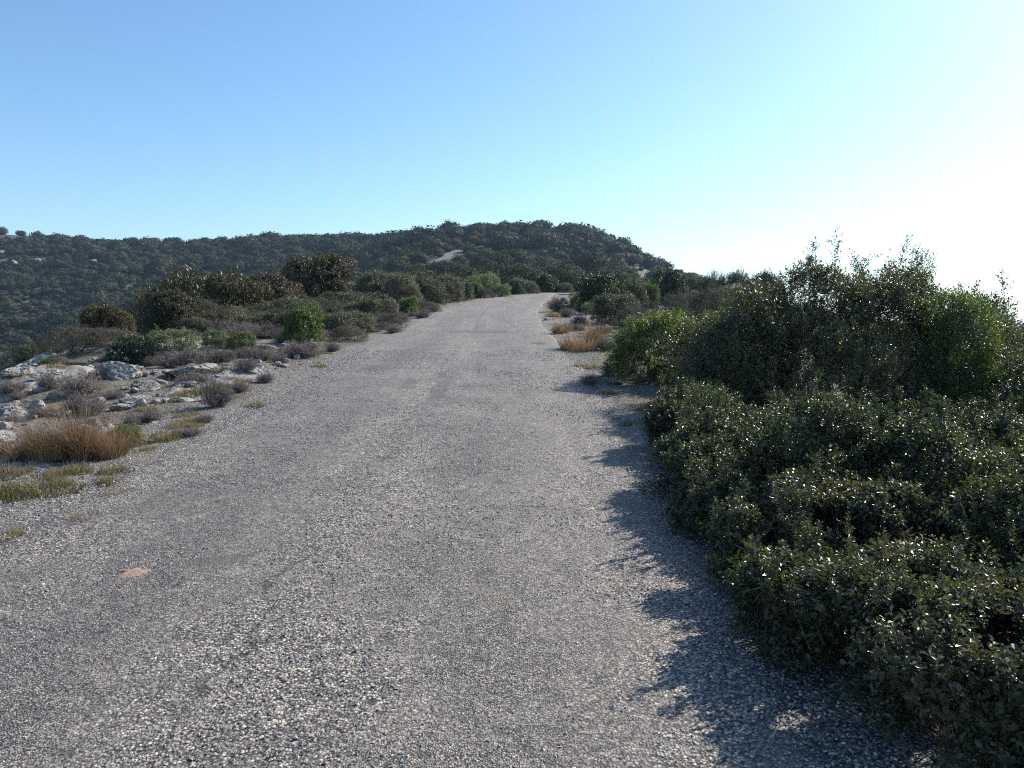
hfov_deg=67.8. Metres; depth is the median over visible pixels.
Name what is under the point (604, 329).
heather cushion
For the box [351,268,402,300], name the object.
olive green shrub
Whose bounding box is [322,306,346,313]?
scrub bush
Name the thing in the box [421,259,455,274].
evergreen oak
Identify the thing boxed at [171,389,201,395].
grass tuft
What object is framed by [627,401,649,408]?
grass tuft
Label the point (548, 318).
limestone rock
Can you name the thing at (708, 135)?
sky
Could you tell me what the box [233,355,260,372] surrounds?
heather cushion
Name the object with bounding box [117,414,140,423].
heather cushion
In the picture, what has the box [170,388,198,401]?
grass tuft
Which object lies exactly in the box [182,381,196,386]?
limestone stone
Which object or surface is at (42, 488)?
grass tuft
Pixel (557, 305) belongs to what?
heather cushion
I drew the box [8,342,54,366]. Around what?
scrub bush
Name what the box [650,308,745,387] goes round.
bright green bush
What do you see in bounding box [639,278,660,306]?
bright green shrub
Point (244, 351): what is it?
heather cushion
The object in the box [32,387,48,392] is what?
limestone stone
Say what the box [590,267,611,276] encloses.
evergreen oak
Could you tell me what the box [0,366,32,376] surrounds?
limestone rock
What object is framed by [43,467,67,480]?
grass tuft
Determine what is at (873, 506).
kermes oak bush
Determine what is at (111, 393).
heather cushion
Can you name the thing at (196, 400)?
limestone stone
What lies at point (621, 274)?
evergreen oak
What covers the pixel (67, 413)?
limestone stone
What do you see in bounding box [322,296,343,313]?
scrub bush
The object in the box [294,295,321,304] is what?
scrub bush
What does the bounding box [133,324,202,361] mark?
grey green shrub
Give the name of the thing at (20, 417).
limestone rock
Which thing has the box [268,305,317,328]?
scrub bush
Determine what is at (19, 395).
heather cushion
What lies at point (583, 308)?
grey green shrub
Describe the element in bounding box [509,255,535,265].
evergreen oak
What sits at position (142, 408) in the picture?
grass tuft
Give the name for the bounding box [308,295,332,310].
scrub bush
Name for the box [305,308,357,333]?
olive green shrub
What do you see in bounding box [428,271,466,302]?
olive green shrub
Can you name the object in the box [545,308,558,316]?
grass tuft
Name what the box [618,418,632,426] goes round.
grass tuft
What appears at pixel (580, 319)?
heather cushion
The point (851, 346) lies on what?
scrub bush
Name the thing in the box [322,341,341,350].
heather cushion
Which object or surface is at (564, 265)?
evergreen oak
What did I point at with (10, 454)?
dry grass clump
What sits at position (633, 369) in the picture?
heather cushion
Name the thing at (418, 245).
hill woodland
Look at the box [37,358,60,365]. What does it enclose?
bright green shrub
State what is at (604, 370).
heather cushion
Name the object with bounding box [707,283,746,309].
olive green shrub
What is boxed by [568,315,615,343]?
dry grass clump
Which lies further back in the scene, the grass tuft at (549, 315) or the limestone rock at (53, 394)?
the grass tuft at (549, 315)
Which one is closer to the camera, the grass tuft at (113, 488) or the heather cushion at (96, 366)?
the grass tuft at (113, 488)
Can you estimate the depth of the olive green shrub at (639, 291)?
34.35 m
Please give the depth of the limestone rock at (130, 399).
9.66 m
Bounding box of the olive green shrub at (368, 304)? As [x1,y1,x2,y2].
[348,297,399,319]
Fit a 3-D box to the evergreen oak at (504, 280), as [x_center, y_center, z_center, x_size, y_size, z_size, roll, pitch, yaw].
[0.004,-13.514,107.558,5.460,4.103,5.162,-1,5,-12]
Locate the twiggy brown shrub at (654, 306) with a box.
[637,287,695,339]
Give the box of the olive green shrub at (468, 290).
[453,281,474,300]
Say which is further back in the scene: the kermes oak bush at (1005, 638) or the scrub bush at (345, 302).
the scrub bush at (345, 302)
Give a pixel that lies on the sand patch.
(131, 572)
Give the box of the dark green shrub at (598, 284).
[574,269,633,311]
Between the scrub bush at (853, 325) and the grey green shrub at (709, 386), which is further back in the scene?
the scrub bush at (853, 325)
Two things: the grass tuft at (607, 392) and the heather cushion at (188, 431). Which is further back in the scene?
the grass tuft at (607, 392)
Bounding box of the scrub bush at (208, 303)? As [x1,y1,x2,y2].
[176,295,223,318]
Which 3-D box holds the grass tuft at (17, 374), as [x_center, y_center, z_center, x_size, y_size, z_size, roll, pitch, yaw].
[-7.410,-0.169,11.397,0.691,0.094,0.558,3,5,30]
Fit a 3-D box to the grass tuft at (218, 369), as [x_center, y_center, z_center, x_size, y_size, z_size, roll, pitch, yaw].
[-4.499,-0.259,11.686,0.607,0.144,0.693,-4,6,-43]
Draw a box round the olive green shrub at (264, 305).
[250,294,306,311]
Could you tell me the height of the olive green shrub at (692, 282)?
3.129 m
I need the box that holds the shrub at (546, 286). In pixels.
[537,272,555,292]
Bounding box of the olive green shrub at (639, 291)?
[620,276,651,312]
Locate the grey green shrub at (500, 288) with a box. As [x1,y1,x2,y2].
[490,282,511,296]
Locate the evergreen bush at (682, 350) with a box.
[655,300,808,409]
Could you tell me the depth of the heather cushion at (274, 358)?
13.49 m
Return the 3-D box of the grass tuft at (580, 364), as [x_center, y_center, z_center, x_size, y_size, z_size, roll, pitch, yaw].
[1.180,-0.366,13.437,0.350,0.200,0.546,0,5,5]
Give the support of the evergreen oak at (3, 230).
on the ground
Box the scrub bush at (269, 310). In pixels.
[267,308,281,313]
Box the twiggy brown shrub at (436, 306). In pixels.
[414,300,443,311]
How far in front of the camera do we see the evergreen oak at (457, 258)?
223.73 m
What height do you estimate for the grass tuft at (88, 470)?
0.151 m
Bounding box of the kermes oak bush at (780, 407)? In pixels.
[703,372,904,473]
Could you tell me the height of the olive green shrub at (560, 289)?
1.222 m
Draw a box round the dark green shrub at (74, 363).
[63,362,90,365]
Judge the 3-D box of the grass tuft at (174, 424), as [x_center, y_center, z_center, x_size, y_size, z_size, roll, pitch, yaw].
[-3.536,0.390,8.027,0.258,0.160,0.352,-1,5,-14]
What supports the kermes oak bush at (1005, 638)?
on the ground
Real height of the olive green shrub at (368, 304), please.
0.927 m
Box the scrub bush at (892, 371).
[863,356,950,394]
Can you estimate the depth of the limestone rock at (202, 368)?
11.42 m
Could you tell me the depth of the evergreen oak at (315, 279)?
38.33 m
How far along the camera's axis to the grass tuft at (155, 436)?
7.42 m
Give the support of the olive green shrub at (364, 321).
on the ground
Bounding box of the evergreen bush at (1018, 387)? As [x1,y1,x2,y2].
[959,348,1023,420]
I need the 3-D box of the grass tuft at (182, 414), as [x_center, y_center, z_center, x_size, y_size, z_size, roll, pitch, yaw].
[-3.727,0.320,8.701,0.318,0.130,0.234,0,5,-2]
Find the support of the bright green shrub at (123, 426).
on the ground
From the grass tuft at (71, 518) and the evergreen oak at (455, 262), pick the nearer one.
the grass tuft at (71, 518)
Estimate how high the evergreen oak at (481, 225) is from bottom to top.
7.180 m
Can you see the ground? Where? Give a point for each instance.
(920, 753)
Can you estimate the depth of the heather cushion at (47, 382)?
10.50 m
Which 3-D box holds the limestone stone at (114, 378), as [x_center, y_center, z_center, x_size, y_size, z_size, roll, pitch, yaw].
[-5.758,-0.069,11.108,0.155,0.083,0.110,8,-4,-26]
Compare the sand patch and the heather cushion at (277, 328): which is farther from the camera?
the heather cushion at (277, 328)
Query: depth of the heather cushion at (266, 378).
11.14 m
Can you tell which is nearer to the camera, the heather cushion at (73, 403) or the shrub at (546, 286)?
the heather cushion at (73, 403)
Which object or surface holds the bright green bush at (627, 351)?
on the ground
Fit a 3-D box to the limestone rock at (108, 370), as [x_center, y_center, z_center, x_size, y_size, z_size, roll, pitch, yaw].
[-5.868,-0.128,11.413,0.612,0.437,0.519,-4,0,-23]
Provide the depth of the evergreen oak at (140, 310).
63.47 m
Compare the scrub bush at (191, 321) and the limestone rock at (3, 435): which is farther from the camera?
the scrub bush at (191, 321)
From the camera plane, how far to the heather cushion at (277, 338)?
17.75 m
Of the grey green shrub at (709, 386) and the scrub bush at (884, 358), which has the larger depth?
the scrub bush at (884, 358)
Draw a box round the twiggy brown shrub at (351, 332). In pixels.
[326,322,368,341]
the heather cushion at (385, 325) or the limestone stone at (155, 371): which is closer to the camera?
the limestone stone at (155, 371)
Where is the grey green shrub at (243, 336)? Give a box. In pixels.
[224,328,257,352]
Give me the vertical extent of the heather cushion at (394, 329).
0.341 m
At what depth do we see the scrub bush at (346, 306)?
25.44 m
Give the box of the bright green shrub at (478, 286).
[470,280,484,297]
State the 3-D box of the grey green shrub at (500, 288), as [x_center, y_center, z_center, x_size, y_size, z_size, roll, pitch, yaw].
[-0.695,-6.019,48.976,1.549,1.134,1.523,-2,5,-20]
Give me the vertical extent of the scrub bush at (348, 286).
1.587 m
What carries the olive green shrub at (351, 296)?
on the ground
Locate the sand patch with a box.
[117,568,150,577]
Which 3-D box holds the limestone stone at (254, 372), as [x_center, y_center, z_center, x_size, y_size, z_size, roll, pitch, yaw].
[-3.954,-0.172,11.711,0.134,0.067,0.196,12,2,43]
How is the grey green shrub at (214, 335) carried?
on the ground
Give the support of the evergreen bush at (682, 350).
on the ground
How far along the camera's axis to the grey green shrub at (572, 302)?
35.17 m
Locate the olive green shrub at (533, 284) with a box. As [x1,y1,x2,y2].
[521,280,540,293]
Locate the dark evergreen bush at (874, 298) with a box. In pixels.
[673,227,1023,421]
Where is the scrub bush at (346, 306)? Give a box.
[341,301,361,313]
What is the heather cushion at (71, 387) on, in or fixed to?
on the ground
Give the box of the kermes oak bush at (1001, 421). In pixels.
[866,384,1023,516]
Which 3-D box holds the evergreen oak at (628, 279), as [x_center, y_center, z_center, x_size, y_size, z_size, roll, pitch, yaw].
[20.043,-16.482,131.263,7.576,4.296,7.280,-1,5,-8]
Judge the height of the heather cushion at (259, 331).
0.545 m
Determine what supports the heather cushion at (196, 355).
on the ground
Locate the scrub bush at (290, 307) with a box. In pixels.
[274,296,326,315]
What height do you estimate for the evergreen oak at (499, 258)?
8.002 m
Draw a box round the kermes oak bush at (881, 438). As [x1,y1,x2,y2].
[749,368,1010,551]
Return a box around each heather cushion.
[0,379,30,391]
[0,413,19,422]
[7,389,28,399]
[26,406,48,416]
[33,372,60,389]
[51,367,107,399]
[54,355,70,362]
[58,391,91,413]
[76,396,108,414]
[91,354,116,363]
[93,362,102,368]
[100,389,128,398]
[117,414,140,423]
[131,406,168,421]
[143,356,157,365]
[152,348,183,368]
[157,346,220,365]
[169,369,218,384]
[171,425,209,436]
[175,358,208,366]
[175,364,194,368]
[192,376,240,408]
[195,415,215,421]
[200,318,242,332]
[200,347,243,361]
[201,345,221,352]
[221,319,284,337]
[229,379,253,391]
[232,346,265,357]
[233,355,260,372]
[243,345,276,360]
[255,371,276,382]
[259,345,270,350]
[268,325,296,335]
[268,351,288,362]
[270,327,295,342]
[271,338,326,357]
[307,329,331,337]
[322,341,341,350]
[378,321,397,328]
[383,322,405,332]
[413,311,433,317]
[418,308,433,313]
[544,295,565,311]
[558,308,575,317]
[569,315,590,323]
[571,306,581,311]
[571,324,587,330]
[578,373,601,385]
[592,326,615,333]
[595,335,615,349]
[598,366,615,375]
[622,363,641,375]
[630,373,649,382]
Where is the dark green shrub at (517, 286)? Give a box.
[506,278,526,294]
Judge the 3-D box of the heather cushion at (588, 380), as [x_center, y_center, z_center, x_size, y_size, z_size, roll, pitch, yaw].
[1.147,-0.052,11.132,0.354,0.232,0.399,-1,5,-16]
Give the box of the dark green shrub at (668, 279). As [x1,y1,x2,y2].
[648,266,690,305]
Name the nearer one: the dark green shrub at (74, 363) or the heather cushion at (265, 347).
the dark green shrub at (74, 363)
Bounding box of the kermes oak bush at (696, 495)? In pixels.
[656,433,777,538]
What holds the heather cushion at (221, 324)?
on the ground
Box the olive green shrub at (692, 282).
[679,273,705,291]
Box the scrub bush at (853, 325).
[823,319,888,337]
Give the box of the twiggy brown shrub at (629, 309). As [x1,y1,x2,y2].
[610,304,647,328]
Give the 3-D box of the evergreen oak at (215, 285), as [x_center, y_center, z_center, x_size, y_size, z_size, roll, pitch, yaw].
[-10.393,-3.218,28.471,2.411,1.893,2.711,3,6,35]
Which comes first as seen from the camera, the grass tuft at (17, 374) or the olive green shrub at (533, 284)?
the grass tuft at (17, 374)
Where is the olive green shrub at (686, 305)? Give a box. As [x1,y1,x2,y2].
[663,292,707,320]
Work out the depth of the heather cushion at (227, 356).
13.50 m
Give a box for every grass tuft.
[0,372,34,375]
[0,456,36,476]
[0,470,93,499]
[0,471,27,503]
[0,522,25,541]
[32,404,56,413]
[41,361,69,367]
[42,407,71,416]
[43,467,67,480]
[44,460,84,475]
[52,471,75,487]
[63,459,94,474]
[64,506,94,523]
[93,467,119,485]
[94,458,132,475]
[96,484,133,495]
[129,426,183,442]
[133,403,160,411]
[136,441,157,450]
[147,429,184,442]
[165,414,189,428]
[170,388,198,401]
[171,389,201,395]
[172,410,200,416]
[174,385,207,394]
[178,410,212,422]
[185,417,204,427]
[200,381,237,388]
[208,364,237,371]
[233,376,252,381]
[244,398,265,408]
[308,360,327,367]
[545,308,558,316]
[572,361,587,366]
[584,361,598,368]
[598,385,616,394]
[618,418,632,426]
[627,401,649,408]
[778,657,799,671]
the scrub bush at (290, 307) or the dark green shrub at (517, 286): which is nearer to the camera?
the scrub bush at (290, 307)
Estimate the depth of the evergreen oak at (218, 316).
20.81 m
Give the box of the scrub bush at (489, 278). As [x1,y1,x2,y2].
[463,270,500,294]
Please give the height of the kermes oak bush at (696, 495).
0.685 m
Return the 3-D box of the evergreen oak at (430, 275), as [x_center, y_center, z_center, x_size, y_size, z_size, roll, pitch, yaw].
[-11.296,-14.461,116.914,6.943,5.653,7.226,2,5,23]
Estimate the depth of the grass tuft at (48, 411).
8.96 m
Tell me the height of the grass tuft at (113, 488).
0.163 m
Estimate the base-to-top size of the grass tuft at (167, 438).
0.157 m
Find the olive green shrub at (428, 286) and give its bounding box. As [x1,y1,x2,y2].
[405,269,448,305]
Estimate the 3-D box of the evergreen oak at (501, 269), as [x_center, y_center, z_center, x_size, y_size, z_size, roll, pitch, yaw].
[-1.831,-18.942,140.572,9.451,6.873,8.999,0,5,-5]
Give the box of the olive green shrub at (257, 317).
[240,308,271,324]
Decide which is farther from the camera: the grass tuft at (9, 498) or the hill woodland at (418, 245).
the hill woodland at (418, 245)
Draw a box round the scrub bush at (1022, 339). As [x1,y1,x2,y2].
[962,309,1023,355]
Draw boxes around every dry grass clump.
[0,412,50,462]
[0,431,21,453]
[1,405,90,461]
[22,392,129,462]
[42,404,146,460]
[550,318,575,333]
[553,328,604,351]
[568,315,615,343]
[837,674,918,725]
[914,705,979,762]
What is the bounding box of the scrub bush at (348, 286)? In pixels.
[319,280,355,294]
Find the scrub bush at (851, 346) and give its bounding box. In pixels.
[815,328,880,374]
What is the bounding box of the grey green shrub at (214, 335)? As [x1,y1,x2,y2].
[198,327,230,349]
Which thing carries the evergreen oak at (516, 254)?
on the ground
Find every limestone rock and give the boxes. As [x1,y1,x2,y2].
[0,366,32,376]
[0,406,26,418]
[0,430,15,442]
[14,415,28,422]
[28,399,45,408]
[32,368,63,380]
[46,391,62,399]
[98,361,142,379]
[109,405,132,410]
[118,394,151,403]
[138,379,160,390]
[141,370,149,376]
[163,363,221,376]
[219,363,233,366]
[543,317,554,319]
[608,380,623,384]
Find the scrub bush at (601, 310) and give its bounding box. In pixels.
[584,291,640,323]
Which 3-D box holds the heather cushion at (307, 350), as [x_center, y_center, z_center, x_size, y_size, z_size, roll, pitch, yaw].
[-4.091,-0.664,14.513,1.062,0.448,0.943,0,5,5]
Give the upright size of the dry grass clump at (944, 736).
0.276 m
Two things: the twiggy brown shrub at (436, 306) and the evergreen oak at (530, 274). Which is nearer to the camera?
the twiggy brown shrub at (436, 306)
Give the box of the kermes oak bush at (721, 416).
[650,404,741,472]
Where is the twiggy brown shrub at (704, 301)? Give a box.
[679,282,733,320]
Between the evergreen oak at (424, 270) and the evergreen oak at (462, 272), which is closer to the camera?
the evergreen oak at (462, 272)
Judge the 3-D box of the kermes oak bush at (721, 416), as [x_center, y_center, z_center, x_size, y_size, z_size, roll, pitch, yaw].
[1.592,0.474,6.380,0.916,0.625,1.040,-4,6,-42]
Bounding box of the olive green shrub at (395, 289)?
[381,270,424,304]
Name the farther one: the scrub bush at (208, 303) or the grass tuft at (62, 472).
the scrub bush at (208, 303)
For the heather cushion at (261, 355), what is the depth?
13.79 m
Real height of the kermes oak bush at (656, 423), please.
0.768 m
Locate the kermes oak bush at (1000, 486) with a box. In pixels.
[899,424,1023,576]
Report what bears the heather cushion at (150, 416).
on the ground
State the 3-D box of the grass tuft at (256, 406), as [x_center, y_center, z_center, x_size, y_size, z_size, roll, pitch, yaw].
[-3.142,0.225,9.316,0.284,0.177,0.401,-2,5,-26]
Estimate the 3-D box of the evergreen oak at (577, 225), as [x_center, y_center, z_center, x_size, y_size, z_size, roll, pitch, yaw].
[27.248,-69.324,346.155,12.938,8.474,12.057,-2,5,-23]
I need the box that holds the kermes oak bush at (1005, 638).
[969,582,1023,668]
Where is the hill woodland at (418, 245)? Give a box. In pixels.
[332,219,716,283]
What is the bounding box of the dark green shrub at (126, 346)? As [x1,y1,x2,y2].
[103,332,160,364]
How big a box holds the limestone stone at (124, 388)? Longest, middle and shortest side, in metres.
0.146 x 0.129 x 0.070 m
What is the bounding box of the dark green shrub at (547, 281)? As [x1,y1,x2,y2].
[532,271,559,292]
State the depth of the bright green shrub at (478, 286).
46.88 m
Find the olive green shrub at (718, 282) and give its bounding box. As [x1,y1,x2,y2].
[702,267,731,291]
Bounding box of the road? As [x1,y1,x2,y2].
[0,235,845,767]
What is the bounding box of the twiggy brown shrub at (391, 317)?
[373,310,411,328]
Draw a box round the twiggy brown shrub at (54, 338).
[23,319,103,356]
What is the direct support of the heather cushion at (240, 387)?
on the ground
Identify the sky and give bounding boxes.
[0,0,1023,322]
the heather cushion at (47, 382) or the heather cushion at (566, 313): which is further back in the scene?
the heather cushion at (566, 313)
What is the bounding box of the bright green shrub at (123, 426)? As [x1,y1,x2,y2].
[106,422,145,445]
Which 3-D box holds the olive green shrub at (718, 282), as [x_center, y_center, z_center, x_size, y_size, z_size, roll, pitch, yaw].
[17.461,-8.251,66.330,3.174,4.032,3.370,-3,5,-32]
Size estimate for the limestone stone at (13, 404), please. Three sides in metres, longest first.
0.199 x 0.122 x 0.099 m
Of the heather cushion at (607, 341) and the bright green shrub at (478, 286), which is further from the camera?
the bright green shrub at (478, 286)
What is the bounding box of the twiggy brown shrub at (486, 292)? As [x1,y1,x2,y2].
[478,287,495,297]
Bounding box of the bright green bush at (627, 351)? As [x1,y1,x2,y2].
[599,306,704,383]
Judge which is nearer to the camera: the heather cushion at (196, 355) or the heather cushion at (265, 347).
the heather cushion at (196, 355)
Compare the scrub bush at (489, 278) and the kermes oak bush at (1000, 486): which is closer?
the kermes oak bush at (1000, 486)
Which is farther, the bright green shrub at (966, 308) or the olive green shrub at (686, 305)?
the olive green shrub at (686, 305)
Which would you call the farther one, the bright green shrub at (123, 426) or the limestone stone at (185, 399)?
the limestone stone at (185, 399)
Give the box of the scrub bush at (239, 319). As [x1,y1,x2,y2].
[226,315,254,325]
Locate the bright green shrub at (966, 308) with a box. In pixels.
[901,282,1014,424]
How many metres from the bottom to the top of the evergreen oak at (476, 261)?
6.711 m
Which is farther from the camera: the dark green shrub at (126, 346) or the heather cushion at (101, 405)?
the dark green shrub at (126, 346)
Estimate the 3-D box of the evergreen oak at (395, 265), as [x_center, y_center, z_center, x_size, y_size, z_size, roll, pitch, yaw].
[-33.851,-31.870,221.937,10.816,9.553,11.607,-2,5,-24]
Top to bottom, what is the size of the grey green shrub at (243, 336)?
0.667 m
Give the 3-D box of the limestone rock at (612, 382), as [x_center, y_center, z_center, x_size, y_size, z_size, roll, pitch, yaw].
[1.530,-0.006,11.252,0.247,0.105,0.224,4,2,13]
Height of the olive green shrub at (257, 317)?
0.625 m
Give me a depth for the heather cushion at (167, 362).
12.80 m
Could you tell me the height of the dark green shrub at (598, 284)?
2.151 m
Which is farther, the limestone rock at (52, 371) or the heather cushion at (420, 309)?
the heather cushion at (420, 309)
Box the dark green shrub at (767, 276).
[748,267,784,296]
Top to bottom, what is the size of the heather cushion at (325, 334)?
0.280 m
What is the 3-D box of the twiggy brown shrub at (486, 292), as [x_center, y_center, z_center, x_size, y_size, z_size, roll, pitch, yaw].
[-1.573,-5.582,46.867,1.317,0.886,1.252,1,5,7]
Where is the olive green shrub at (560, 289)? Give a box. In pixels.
[555,283,573,292]
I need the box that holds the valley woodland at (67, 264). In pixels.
[0,230,392,371]
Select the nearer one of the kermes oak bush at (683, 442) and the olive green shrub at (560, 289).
the kermes oak bush at (683, 442)
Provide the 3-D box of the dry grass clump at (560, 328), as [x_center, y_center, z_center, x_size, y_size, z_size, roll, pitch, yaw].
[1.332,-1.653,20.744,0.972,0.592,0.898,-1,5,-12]
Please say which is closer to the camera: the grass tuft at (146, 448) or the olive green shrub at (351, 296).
the grass tuft at (146, 448)
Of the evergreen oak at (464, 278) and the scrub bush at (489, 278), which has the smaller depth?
the scrub bush at (489, 278)
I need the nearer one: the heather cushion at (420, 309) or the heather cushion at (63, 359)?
the heather cushion at (63, 359)
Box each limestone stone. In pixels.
[0,402,18,408]
[0,421,12,428]
[24,415,38,419]
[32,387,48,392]
[60,410,71,415]
[112,376,122,380]
[120,386,129,389]
[130,387,138,392]
[135,399,146,405]
[151,369,161,373]
[151,398,163,403]
[152,379,167,383]
[177,397,193,402]
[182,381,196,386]
[194,396,203,401]
[249,370,259,373]
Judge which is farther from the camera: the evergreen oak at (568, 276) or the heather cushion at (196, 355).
the evergreen oak at (568, 276)
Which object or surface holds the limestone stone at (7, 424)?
on the ground
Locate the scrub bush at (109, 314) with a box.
[78,303,137,343]
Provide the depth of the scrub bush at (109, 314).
19.38 m
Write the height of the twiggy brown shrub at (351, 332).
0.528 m
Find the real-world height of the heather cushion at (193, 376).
0.284 m
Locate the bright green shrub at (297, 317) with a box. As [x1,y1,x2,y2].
[280,301,327,343]
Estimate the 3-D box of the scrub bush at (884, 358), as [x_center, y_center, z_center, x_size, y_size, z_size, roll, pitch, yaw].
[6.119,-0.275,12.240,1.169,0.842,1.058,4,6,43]
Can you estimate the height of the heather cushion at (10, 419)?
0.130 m
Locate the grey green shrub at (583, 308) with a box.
[580,301,594,314]
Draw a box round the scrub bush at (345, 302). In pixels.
[335,298,354,306]
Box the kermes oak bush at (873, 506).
[696,442,943,584]
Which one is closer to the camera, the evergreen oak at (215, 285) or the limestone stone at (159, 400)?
the limestone stone at (159, 400)
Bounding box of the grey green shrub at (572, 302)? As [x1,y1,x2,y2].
[568,292,585,308]
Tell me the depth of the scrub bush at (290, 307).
24.49 m
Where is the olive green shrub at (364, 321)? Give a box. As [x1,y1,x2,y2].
[333,309,377,332]
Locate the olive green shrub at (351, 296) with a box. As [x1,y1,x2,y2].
[317,290,373,305]
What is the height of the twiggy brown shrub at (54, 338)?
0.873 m
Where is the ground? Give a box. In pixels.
[0,233,1023,767]
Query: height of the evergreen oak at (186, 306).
1.381 m
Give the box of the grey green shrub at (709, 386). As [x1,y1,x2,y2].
[662,374,733,429]
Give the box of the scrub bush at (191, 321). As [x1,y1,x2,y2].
[177,316,212,334]
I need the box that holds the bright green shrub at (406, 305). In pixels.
[398,295,419,313]
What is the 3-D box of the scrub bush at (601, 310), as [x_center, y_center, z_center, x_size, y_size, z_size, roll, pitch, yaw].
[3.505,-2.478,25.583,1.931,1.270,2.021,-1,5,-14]
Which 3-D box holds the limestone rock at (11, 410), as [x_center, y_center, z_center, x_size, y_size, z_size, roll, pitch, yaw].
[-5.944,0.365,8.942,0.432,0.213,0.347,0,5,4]
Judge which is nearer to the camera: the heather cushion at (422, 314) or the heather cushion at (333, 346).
the heather cushion at (333, 346)
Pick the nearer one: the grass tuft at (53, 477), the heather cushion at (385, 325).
the grass tuft at (53, 477)
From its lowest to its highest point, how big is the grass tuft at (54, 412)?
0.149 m
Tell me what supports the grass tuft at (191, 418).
on the ground
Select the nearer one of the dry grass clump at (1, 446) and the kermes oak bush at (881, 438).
the kermes oak bush at (881, 438)
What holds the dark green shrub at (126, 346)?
on the ground
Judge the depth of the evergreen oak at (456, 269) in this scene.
129.93 m
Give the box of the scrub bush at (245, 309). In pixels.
[227,306,255,319]
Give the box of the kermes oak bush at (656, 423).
[637,374,751,448]
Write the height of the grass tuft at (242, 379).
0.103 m
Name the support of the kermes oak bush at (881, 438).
on the ground
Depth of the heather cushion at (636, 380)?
11.44 m
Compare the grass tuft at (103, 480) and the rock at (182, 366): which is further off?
the rock at (182, 366)
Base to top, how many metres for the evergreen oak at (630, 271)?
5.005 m
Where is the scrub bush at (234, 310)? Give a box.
[210,303,247,317]
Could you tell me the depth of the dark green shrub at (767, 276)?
65.53 m
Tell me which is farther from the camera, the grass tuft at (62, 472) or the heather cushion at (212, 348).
the heather cushion at (212, 348)
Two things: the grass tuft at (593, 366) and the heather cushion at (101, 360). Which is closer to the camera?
the grass tuft at (593, 366)
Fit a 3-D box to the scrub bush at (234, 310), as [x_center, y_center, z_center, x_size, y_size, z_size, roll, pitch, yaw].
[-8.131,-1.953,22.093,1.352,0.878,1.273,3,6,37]
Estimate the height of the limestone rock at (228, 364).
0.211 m
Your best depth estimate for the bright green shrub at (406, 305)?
29.08 m
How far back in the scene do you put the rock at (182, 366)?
12.34 m
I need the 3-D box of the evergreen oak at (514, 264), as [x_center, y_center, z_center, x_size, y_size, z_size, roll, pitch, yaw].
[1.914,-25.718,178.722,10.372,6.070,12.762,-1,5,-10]
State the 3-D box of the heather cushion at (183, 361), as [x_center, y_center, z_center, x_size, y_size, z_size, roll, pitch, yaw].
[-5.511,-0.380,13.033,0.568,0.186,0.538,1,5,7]
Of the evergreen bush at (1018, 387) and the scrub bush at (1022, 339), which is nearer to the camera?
the evergreen bush at (1018, 387)
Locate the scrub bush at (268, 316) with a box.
[260,311,283,328]
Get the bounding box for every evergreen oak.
[0,226,8,234]
[15,230,26,235]
[123,264,245,335]
[144,287,206,331]
[195,311,241,330]
[202,272,274,310]
[244,270,306,306]
[280,251,357,298]
[380,259,412,273]
[396,263,437,275]
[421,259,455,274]
[424,271,443,278]
[433,259,467,266]
[441,260,475,273]
[449,254,466,265]
[449,272,472,282]
[450,266,487,283]
[467,265,499,291]
[468,222,490,232]
[469,255,494,267]
[472,260,505,270]
[483,251,513,264]
[483,263,517,275]
[498,263,542,281]
[500,248,531,259]
[500,273,527,289]
[503,261,532,268]
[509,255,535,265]
[528,259,556,270]
[532,219,553,229]
[532,254,556,263]
[541,262,590,289]
[552,266,582,292]
[568,249,610,271]
[569,223,582,229]
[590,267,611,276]
[602,269,627,283]
[611,277,645,293]
[618,268,640,277]
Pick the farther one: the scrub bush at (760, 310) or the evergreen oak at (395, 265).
the evergreen oak at (395, 265)
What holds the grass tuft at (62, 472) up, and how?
on the ground
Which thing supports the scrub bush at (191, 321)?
on the ground
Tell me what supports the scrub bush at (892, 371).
on the ground
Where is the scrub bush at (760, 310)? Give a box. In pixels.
[727,297,795,335]
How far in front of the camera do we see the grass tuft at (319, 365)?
13.17 m
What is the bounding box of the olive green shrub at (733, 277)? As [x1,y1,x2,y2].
[723,266,750,295]
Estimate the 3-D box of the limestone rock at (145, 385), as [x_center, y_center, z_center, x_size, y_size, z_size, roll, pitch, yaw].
[-5.004,0.068,10.504,0.341,0.228,0.416,5,9,-7]
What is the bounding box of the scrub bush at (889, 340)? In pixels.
[873,331,917,357]
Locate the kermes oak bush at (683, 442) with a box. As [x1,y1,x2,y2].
[638,386,841,511]
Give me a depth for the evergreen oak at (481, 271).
122.94 m
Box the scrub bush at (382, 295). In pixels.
[365,290,393,306]
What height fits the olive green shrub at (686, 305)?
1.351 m
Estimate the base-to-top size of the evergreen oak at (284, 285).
1.851 m
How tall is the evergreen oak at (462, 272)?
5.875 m
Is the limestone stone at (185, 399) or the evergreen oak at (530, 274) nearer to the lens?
the limestone stone at (185, 399)
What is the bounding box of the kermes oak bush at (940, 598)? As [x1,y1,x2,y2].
[762,520,1023,767]
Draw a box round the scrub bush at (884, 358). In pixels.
[854,341,910,385]
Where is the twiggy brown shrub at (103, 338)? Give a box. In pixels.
[76,325,140,348]
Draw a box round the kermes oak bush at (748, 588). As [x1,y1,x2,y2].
[718,509,911,674]
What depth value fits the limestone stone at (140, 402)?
9.28 m
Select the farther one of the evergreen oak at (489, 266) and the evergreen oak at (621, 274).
the evergreen oak at (489, 266)

